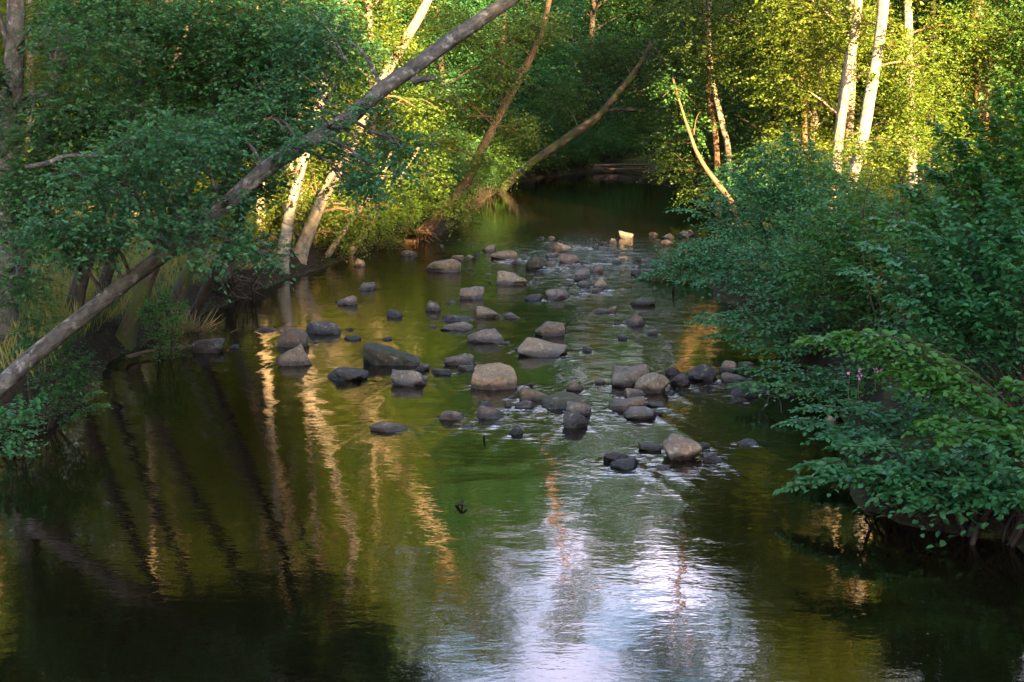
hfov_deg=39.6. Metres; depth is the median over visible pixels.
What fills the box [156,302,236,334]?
grass tuft
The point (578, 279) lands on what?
stone
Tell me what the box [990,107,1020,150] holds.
bush
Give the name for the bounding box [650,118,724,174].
bush
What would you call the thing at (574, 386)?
stone
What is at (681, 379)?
stone
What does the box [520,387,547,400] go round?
stone
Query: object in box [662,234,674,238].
stone
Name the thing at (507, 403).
stone
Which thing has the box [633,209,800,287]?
hornbeam bush
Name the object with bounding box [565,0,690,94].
broadleaf tree
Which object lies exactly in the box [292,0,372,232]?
pale alder
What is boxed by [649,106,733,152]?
bush
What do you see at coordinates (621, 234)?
boulder
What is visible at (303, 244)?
leaning ash
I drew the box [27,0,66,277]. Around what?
bank alder
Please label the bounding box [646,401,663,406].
stone
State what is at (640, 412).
boulder
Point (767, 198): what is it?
bush
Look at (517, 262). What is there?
stone
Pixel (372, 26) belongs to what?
broadleaf tree
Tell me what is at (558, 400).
boulder
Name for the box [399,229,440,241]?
spreading roots
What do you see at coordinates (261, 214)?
sunlit bush
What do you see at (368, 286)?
stone
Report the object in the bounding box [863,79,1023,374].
maple sapling
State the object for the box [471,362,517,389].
boulder
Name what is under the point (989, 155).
maple bush
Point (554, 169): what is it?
bush
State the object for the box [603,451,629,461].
stone
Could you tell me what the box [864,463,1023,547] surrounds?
tangled roots
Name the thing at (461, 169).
bush
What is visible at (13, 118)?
upright alder
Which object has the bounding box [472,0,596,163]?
broadleaf tree
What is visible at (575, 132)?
arching alder
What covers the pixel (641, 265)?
stone
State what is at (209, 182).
bush
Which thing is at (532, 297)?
stone
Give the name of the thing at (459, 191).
leaning willow
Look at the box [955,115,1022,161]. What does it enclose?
bush
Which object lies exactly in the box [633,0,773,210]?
birch
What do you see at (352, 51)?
broadleaf tree
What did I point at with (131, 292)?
grass
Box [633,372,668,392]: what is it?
boulder
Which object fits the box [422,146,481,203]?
bush
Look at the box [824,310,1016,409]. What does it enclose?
hazel bush
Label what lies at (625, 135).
bush
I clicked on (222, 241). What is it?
bush
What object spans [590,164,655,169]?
fallen log
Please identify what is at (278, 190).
bush
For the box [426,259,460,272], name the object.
boulder
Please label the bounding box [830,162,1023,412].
hazel bush
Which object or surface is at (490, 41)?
broadleaf tree
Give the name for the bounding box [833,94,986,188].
bush
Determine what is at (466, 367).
stone
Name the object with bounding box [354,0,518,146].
broadleaf tree
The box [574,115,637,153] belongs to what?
bush
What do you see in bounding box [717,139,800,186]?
bush
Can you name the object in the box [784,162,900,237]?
bush
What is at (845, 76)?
pale ash
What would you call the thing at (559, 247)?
boulder
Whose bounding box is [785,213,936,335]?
bush
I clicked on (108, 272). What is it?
bank alder
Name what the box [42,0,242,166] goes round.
broadleaf tree
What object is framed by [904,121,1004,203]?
bush
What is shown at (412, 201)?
young ash
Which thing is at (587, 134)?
bush
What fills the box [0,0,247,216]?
broadleaf tree
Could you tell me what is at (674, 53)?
broadleaf tree
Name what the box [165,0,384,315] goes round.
bank alder
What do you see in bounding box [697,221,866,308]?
hornbeam bush
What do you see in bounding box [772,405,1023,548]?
hazel bush
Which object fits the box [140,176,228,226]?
bush
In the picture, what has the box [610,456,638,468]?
stone
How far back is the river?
17.05 m
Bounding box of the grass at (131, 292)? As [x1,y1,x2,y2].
[0,177,375,382]
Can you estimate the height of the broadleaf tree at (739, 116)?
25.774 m
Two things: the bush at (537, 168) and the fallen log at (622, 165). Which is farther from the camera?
the fallen log at (622, 165)
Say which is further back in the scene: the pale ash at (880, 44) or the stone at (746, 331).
the pale ash at (880, 44)
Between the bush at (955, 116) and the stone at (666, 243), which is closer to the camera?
the stone at (666, 243)
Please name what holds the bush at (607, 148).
on the ground at (106, 354)
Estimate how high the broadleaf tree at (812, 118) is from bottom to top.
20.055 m
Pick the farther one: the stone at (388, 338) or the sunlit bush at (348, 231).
the sunlit bush at (348, 231)
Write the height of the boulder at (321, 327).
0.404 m
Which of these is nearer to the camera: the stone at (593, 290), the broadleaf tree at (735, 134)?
the stone at (593, 290)
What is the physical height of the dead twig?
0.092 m
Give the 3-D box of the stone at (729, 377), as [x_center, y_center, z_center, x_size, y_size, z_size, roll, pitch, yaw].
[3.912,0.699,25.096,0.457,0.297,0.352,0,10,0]
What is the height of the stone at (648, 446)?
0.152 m
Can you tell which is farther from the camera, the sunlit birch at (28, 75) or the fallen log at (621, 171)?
the fallen log at (621, 171)
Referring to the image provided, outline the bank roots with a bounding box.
[213,273,263,299]
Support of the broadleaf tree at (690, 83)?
on the ground at (106, 354)
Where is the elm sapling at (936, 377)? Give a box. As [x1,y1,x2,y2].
[788,328,1023,459]
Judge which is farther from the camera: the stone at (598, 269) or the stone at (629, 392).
the stone at (598, 269)
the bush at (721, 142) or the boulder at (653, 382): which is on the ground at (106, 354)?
the bush at (721, 142)
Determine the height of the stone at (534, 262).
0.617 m
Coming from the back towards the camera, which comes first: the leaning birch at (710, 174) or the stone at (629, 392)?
the leaning birch at (710, 174)
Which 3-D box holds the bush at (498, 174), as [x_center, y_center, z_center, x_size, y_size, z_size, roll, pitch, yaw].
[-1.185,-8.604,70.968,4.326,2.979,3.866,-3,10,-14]
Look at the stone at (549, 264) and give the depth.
41.68 m
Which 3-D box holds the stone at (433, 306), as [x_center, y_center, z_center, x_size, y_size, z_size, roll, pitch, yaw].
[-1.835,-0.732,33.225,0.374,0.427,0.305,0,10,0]
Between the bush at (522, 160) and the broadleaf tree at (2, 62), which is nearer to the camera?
the broadleaf tree at (2, 62)
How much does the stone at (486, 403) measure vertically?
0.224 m
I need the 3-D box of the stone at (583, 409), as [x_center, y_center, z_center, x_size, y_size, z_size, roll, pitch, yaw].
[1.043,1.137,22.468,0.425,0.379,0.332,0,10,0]
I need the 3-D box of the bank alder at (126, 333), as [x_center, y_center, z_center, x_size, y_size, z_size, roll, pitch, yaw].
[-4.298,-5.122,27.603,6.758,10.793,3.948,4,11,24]
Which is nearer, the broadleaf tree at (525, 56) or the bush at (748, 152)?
the bush at (748, 152)
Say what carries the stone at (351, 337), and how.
on the river
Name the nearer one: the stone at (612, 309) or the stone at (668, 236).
the stone at (612, 309)
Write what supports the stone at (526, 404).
on the river
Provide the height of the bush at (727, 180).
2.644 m
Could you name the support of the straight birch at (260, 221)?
on the ground at (106, 354)
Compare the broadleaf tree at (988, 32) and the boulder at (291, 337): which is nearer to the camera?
the boulder at (291, 337)
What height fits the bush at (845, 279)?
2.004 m
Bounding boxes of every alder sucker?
[0,300,113,430]
[0,392,50,459]
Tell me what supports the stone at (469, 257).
on the river
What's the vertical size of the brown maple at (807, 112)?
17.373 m
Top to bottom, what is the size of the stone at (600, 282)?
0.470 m
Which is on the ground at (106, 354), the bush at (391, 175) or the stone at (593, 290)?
the bush at (391, 175)
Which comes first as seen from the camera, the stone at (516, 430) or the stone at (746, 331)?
the stone at (516, 430)
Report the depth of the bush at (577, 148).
89.62 m
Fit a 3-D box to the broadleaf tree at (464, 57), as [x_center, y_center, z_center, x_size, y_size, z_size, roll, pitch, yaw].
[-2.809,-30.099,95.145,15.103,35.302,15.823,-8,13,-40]
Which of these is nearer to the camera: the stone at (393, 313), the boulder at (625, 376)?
the boulder at (625, 376)
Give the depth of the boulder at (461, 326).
30.48 m
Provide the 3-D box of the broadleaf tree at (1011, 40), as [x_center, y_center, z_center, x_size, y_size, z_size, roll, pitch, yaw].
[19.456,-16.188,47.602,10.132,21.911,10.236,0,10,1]
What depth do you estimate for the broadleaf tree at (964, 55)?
74.79 m
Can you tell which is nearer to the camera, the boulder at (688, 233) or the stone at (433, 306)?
the stone at (433, 306)
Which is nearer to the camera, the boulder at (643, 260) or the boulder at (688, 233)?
the boulder at (643, 260)
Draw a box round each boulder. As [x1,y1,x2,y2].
[192,338,224,352]
[276,343,311,365]
[277,329,307,346]
[306,321,341,333]
[328,367,368,380]
[363,343,419,365]
[370,422,407,431]
[391,369,427,386]
[400,250,417,255]
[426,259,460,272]
[441,322,473,330]
[442,315,471,321]
[443,353,474,365]
[460,286,483,298]
[467,328,503,343]
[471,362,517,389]
[476,306,499,317]
[491,250,517,258]
[496,271,526,284]
[517,337,566,356]
[534,321,564,335]
[541,392,586,409]
[546,289,568,299]
[552,243,570,251]
[559,254,578,262]
[609,396,644,410]
[611,364,648,386]
[618,231,632,237]
[623,406,656,419]
[629,297,654,305]
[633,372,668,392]
[636,258,652,262]
[662,433,701,460]
[677,230,696,236]
[687,364,717,380]
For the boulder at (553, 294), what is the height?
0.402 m
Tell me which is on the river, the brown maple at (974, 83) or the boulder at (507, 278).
the boulder at (507, 278)
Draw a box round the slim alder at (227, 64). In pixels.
[8,0,403,325]
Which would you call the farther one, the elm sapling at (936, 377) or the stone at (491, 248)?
the stone at (491, 248)
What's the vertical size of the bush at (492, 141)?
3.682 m
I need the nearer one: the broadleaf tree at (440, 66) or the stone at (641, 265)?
the stone at (641, 265)
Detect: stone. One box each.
[255,327,276,331]
[337,295,356,304]
[344,335,360,340]
[354,258,364,266]
[359,282,375,289]
[381,336,391,340]
[386,310,402,316]
[415,364,429,370]
[425,301,441,310]
[431,368,451,374]
[438,411,463,419]
[451,255,463,259]
[458,365,474,370]
[460,424,472,427]
[464,255,475,259]
[477,406,503,418]
[479,400,491,407]
[482,244,495,251]
[502,312,519,318]
[504,401,511,406]
[508,425,523,434]
[510,260,524,263]
[515,400,534,407]
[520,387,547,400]
[523,294,541,300]
[526,255,543,269]
[545,252,557,256]
[545,261,554,266]
[563,412,587,427]
[565,401,590,415]
[566,381,582,390]
[568,263,576,267]
[574,269,589,277]
[574,277,582,280]
[577,281,591,286]
[582,347,591,350]
[587,288,600,292]
[590,264,603,273]
[592,277,607,288]
[592,308,608,312]
[598,241,607,244]
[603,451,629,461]
[608,306,616,312]
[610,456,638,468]
[618,334,626,338]
[624,388,645,397]
[626,314,644,325]
[631,270,641,275]
[638,263,653,267]
[639,442,661,450]
[643,330,657,333]
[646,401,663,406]
[659,239,673,245]
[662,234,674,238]
[664,390,674,394]
[665,367,679,374]
[669,373,689,385]
[700,442,709,446]
[702,452,721,462]
[720,360,737,371]
[721,372,745,382]
[730,381,757,396]
[738,326,749,334]
[738,361,754,367]
[738,438,756,444]
[826,416,835,426]
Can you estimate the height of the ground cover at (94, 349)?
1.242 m
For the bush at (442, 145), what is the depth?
64.97 m
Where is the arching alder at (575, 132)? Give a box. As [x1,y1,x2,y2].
[497,18,679,190]
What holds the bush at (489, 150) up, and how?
on the ground at (106, 354)
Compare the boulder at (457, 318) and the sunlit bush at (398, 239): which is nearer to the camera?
the boulder at (457, 318)
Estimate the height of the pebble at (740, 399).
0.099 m
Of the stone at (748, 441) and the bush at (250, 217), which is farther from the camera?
the bush at (250, 217)
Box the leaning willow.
[386,0,579,241]
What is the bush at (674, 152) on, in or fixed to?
on the ground at (106, 354)
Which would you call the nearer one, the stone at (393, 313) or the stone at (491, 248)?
the stone at (393, 313)
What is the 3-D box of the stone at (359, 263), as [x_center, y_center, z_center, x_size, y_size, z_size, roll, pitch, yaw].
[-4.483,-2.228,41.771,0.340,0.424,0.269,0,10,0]
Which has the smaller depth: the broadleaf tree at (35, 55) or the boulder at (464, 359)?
the boulder at (464, 359)
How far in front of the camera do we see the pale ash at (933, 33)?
48.36 m
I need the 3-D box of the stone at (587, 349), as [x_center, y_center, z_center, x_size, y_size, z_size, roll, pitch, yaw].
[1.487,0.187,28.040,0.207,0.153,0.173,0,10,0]
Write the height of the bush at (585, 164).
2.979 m
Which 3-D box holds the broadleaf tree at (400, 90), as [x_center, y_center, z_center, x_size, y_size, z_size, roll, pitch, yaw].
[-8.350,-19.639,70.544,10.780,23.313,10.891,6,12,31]
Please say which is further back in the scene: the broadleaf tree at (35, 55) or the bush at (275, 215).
the broadleaf tree at (35, 55)
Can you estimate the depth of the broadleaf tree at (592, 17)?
102.68 m
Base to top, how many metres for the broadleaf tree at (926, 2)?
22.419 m
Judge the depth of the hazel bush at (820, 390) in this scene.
23.04 m
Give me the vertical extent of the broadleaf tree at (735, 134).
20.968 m
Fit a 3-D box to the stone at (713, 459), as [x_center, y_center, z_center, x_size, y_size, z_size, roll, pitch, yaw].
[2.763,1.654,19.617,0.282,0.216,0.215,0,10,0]
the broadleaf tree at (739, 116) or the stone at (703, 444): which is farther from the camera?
the broadleaf tree at (739, 116)
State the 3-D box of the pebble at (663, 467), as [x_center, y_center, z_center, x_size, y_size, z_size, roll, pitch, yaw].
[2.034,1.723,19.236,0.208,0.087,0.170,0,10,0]
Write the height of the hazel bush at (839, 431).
1.712 m
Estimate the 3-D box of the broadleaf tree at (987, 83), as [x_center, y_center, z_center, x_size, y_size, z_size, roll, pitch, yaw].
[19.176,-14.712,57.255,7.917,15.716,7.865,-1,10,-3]
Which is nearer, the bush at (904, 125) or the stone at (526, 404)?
the stone at (526, 404)
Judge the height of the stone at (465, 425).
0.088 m
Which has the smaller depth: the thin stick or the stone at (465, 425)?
the thin stick
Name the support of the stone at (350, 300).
on the river
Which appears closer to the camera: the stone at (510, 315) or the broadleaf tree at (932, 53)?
the stone at (510, 315)
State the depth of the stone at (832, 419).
21.61 m
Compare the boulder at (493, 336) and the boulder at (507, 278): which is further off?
the boulder at (507, 278)
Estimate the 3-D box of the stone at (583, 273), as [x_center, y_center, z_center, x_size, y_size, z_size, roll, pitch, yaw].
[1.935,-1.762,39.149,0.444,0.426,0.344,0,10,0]
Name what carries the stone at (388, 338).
on the river
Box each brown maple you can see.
[718,0,818,165]
[930,0,1023,155]
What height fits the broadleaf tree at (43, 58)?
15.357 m
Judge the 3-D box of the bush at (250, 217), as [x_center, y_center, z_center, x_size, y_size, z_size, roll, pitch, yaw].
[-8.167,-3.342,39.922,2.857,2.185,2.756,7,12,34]
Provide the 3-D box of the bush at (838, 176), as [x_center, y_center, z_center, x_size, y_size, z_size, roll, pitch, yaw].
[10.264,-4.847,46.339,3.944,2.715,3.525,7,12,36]
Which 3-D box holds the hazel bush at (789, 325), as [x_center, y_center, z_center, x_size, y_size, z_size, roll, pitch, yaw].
[5.156,-0.345,26.924,2.683,2.294,3.701,-7,12,-35]
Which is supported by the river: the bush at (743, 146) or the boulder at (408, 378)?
the boulder at (408, 378)
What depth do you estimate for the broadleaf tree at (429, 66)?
89.50 m
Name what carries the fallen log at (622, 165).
on the river
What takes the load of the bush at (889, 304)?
on the ground at (106, 354)
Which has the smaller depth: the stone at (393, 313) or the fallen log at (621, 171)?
the stone at (393, 313)
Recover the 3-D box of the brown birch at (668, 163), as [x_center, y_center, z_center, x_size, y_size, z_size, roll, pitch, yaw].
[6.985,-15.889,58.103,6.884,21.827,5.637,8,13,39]
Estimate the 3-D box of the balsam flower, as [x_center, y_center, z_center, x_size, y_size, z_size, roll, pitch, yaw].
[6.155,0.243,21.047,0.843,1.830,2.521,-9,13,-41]
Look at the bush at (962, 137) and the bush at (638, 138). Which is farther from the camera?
the bush at (638, 138)
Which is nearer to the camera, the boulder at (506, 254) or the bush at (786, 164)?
the boulder at (506, 254)
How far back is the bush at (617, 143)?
95.38 m
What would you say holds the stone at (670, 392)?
on the river
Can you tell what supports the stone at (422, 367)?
on the river
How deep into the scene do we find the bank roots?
34.10 m
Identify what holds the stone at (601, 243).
on the river
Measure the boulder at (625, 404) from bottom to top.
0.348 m
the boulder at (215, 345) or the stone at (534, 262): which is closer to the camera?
the boulder at (215, 345)
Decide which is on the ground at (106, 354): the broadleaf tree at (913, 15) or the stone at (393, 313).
the broadleaf tree at (913, 15)
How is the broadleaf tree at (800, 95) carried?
on the ground at (106, 354)
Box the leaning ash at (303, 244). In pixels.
[253,0,456,264]
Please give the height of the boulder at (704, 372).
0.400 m
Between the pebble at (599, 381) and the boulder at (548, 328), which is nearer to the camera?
the pebble at (599, 381)
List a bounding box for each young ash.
[325,151,423,256]
[348,146,467,254]
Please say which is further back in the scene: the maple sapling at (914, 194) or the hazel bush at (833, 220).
the hazel bush at (833, 220)
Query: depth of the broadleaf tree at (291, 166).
46.24 m
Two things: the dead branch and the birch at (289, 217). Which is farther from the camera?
the birch at (289, 217)
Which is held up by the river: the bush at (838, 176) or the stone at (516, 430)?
the stone at (516, 430)
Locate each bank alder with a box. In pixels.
[18,1,78,314]
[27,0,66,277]
[61,0,173,321]
[94,0,199,296]
[115,0,370,350]
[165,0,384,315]
[222,1,303,294]
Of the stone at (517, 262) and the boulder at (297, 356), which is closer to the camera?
the boulder at (297, 356)
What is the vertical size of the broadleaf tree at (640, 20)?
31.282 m
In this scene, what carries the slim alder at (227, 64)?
on the ground at (106, 354)
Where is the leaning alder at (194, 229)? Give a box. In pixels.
[0,0,519,397]
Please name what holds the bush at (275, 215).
on the ground at (106, 354)
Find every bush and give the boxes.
[135,287,192,360]
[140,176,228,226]
[163,173,239,216]
[170,185,274,241]
[190,204,267,244]
[206,173,300,241]
[235,172,305,216]
[251,198,308,235]
[285,164,406,258]
[304,184,362,229]
[338,165,452,249]
[366,155,426,206]
[379,123,491,161]
[387,152,484,227]
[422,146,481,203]
[440,156,479,194]
[441,142,494,210]
[442,124,523,181]
[459,136,512,182]
[459,150,505,198]
[465,146,534,192]
[478,139,521,168]
[496,141,539,184]
[506,138,545,177]
[518,132,593,173]
[523,140,568,174]
[540,116,610,160]
[555,133,592,169]
[568,126,622,171]
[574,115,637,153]
[584,128,627,158]
[587,128,627,162]
[598,119,649,157]
[606,101,678,153]
[619,127,653,153]
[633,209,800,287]
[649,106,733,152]
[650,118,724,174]
[654,132,689,165]
[662,121,899,266]
[683,263,873,368]
[688,118,764,164]
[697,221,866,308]
[702,152,776,217]
[703,122,766,167]
[712,135,830,168]
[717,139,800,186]
[725,132,886,210]
[726,348,886,409]
[728,171,815,232]
[748,164,987,336]
[751,144,800,175]
[771,378,984,459]
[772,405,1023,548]
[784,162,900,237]
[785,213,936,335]
[788,139,897,203]
[796,152,887,223]
[810,122,888,185]
[812,247,940,318]
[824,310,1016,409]
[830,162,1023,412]
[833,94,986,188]
[853,242,999,346]
[867,98,971,171]
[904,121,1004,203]
[916,98,993,153]
[921,152,1022,214]
[924,81,1023,363]
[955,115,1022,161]
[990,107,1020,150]
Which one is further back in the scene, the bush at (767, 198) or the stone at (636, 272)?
the bush at (767, 198)
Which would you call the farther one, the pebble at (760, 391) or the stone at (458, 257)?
the stone at (458, 257)
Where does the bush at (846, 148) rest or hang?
on the ground at (106, 354)
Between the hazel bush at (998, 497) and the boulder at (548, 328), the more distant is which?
the boulder at (548, 328)
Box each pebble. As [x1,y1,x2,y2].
[230,344,239,347]
[494,421,506,424]
[595,380,604,383]
[655,465,669,469]
[735,398,746,401]
[757,390,767,393]
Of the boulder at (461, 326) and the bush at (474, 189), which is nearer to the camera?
the boulder at (461, 326)
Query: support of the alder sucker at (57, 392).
on the ground at (106, 354)
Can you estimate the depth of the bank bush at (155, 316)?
27.08 m
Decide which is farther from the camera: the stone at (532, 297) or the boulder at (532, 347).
the stone at (532, 297)
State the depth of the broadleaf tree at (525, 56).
93.55 m
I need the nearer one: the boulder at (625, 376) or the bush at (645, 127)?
the boulder at (625, 376)
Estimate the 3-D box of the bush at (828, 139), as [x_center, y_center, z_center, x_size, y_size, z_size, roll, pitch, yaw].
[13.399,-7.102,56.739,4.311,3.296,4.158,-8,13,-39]
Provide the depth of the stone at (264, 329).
30.33 m
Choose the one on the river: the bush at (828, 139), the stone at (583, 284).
the stone at (583, 284)
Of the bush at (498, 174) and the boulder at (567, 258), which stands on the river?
the boulder at (567, 258)
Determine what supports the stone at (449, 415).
on the river
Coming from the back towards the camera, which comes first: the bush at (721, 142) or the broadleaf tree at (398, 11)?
the bush at (721, 142)
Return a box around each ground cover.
[0,218,431,424]
[717,174,1023,524]
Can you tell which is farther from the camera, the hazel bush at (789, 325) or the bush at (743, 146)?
the bush at (743, 146)
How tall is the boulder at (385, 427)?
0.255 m
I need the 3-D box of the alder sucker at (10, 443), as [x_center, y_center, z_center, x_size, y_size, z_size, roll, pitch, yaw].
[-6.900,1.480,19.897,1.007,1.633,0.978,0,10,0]
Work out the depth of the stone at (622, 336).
29.36 m
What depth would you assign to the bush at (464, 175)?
60.00 m
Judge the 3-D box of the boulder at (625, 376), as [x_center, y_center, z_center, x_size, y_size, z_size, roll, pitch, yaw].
[2.053,0.642,24.754,0.667,0.513,0.496,0,10,0]
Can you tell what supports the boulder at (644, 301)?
on the river
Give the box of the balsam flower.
[845,323,998,401]
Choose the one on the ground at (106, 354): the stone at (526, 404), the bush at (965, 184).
the bush at (965, 184)
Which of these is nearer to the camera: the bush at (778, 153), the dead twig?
the dead twig
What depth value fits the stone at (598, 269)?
40.07 m
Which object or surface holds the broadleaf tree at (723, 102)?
on the ground at (106, 354)
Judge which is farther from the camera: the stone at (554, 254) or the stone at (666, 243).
the stone at (666, 243)
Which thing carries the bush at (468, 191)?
on the ground at (106, 354)
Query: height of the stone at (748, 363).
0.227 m
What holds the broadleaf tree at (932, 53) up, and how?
on the ground at (106, 354)
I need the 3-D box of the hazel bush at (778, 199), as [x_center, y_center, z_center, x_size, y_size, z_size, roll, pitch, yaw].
[6.582,-3.203,33.239,5.369,3.871,3.815,6,12,33]
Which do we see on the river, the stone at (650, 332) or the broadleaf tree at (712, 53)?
the stone at (650, 332)
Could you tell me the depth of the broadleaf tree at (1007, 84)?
64.87 m
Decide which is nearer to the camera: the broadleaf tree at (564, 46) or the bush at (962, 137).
the bush at (962, 137)
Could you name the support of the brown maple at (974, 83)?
on the ground at (106, 354)
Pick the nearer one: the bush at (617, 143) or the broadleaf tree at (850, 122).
the broadleaf tree at (850, 122)
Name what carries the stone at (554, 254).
on the river
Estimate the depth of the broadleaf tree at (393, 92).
80.61 m
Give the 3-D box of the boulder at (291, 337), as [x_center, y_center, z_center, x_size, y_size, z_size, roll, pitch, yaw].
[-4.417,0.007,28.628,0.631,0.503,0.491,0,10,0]
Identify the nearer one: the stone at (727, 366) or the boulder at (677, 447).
the boulder at (677, 447)
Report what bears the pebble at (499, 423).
on the river
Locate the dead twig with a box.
[455,497,466,506]
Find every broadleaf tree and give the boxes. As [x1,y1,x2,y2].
[0,0,53,183]
[0,0,55,158]
[0,0,150,182]
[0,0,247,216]
[24,0,242,193]
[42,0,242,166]
[144,0,378,213]
[145,4,352,191]
[214,0,395,137]
[291,0,456,179]
[305,0,497,181]
[307,0,410,149]
[338,0,433,170]
[349,0,458,123]
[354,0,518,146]
[372,0,532,153]
[412,1,525,95]
[428,0,589,169]
[429,2,540,127]
[449,1,576,131]
[461,0,599,102]
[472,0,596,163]
[498,0,628,81]
[512,0,676,139]
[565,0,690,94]
[596,0,701,60]
[606,0,753,133]
[634,0,788,151]
[662,0,785,113]
[668,0,782,165]
[671,0,844,155]
[699,0,918,178]
[724,0,923,156]
[732,0,955,201]
[758,0,876,133]
[788,0,995,171]
[824,0,938,131]
[841,0,971,114]
[858,0,1023,179]
[913,0,1023,158]
[920,0,1023,133]
[925,0,1023,137]
[926,0,1023,121]
[945,0,1023,125]
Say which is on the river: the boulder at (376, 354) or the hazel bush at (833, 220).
the boulder at (376, 354)
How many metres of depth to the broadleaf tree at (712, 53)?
109.01 m
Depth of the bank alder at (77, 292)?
27.40 m
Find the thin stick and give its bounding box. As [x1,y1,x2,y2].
[696,450,725,461]
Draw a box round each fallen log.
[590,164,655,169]
[594,164,661,165]
[599,170,652,172]
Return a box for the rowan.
[825,135,948,356]
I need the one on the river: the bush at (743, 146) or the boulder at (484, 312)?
the boulder at (484, 312)
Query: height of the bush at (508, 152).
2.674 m
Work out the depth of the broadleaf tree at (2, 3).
50.60 m
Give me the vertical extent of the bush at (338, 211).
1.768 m
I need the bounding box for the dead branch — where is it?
[124,337,191,358]
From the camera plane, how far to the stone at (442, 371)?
25.67 m
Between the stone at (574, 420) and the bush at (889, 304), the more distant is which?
the bush at (889, 304)
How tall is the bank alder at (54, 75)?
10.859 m
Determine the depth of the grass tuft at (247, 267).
36.26 m
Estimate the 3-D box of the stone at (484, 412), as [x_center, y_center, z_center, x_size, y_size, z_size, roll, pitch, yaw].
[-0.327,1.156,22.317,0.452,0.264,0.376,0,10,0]
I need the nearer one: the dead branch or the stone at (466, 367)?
the stone at (466, 367)
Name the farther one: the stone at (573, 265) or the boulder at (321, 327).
the stone at (573, 265)
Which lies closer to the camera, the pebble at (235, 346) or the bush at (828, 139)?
the pebble at (235, 346)
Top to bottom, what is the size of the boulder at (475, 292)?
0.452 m
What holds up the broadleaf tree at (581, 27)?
on the ground at (106, 354)
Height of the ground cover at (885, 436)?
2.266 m
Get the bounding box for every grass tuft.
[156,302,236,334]
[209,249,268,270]
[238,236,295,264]
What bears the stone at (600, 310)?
on the river
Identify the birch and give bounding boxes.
[22,0,86,179]
[167,0,264,240]
[245,0,367,272]
[630,0,723,215]
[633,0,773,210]
[633,63,743,227]
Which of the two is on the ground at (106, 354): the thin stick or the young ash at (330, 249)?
the young ash at (330, 249)
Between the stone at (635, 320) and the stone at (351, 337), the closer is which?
the stone at (351, 337)
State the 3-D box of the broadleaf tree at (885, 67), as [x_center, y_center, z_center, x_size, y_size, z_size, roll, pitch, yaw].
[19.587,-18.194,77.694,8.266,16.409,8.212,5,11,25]
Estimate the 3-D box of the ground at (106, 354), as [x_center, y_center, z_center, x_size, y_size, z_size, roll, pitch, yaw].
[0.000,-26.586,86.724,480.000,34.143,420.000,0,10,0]
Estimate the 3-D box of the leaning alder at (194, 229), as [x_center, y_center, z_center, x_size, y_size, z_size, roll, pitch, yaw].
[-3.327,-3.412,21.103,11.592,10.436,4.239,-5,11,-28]
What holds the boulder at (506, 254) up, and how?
on the river
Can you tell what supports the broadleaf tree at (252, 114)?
on the ground at (106, 354)
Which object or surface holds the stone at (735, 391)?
on the river
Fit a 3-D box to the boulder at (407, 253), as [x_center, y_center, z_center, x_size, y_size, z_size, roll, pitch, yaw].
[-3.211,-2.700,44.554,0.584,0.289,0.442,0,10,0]
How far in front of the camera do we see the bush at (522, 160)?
78.26 m
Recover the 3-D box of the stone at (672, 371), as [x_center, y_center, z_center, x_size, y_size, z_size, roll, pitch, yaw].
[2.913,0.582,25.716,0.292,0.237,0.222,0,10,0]
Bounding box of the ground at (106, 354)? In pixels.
[0,0,1023,552]
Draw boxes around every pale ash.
[765,0,867,208]
[815,0,969,182]
[876,0,1005,187]
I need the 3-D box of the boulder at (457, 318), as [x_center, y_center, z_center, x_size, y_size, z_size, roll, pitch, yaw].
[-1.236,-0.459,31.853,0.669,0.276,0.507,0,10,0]
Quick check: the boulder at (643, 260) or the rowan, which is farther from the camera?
the boulder at (643, 260)
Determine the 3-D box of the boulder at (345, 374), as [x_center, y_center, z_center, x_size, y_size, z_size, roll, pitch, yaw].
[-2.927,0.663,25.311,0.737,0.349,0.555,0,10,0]
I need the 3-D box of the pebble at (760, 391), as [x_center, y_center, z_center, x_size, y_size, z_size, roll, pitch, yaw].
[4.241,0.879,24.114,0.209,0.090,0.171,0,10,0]
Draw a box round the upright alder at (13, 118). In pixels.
[0,0,201,343]
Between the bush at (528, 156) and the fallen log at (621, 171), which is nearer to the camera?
the bush at (528, 156)
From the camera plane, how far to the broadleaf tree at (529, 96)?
84.33 m
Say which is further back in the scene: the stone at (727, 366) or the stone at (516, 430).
the stone at (727, 366)
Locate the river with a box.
[0,168,1023,681]

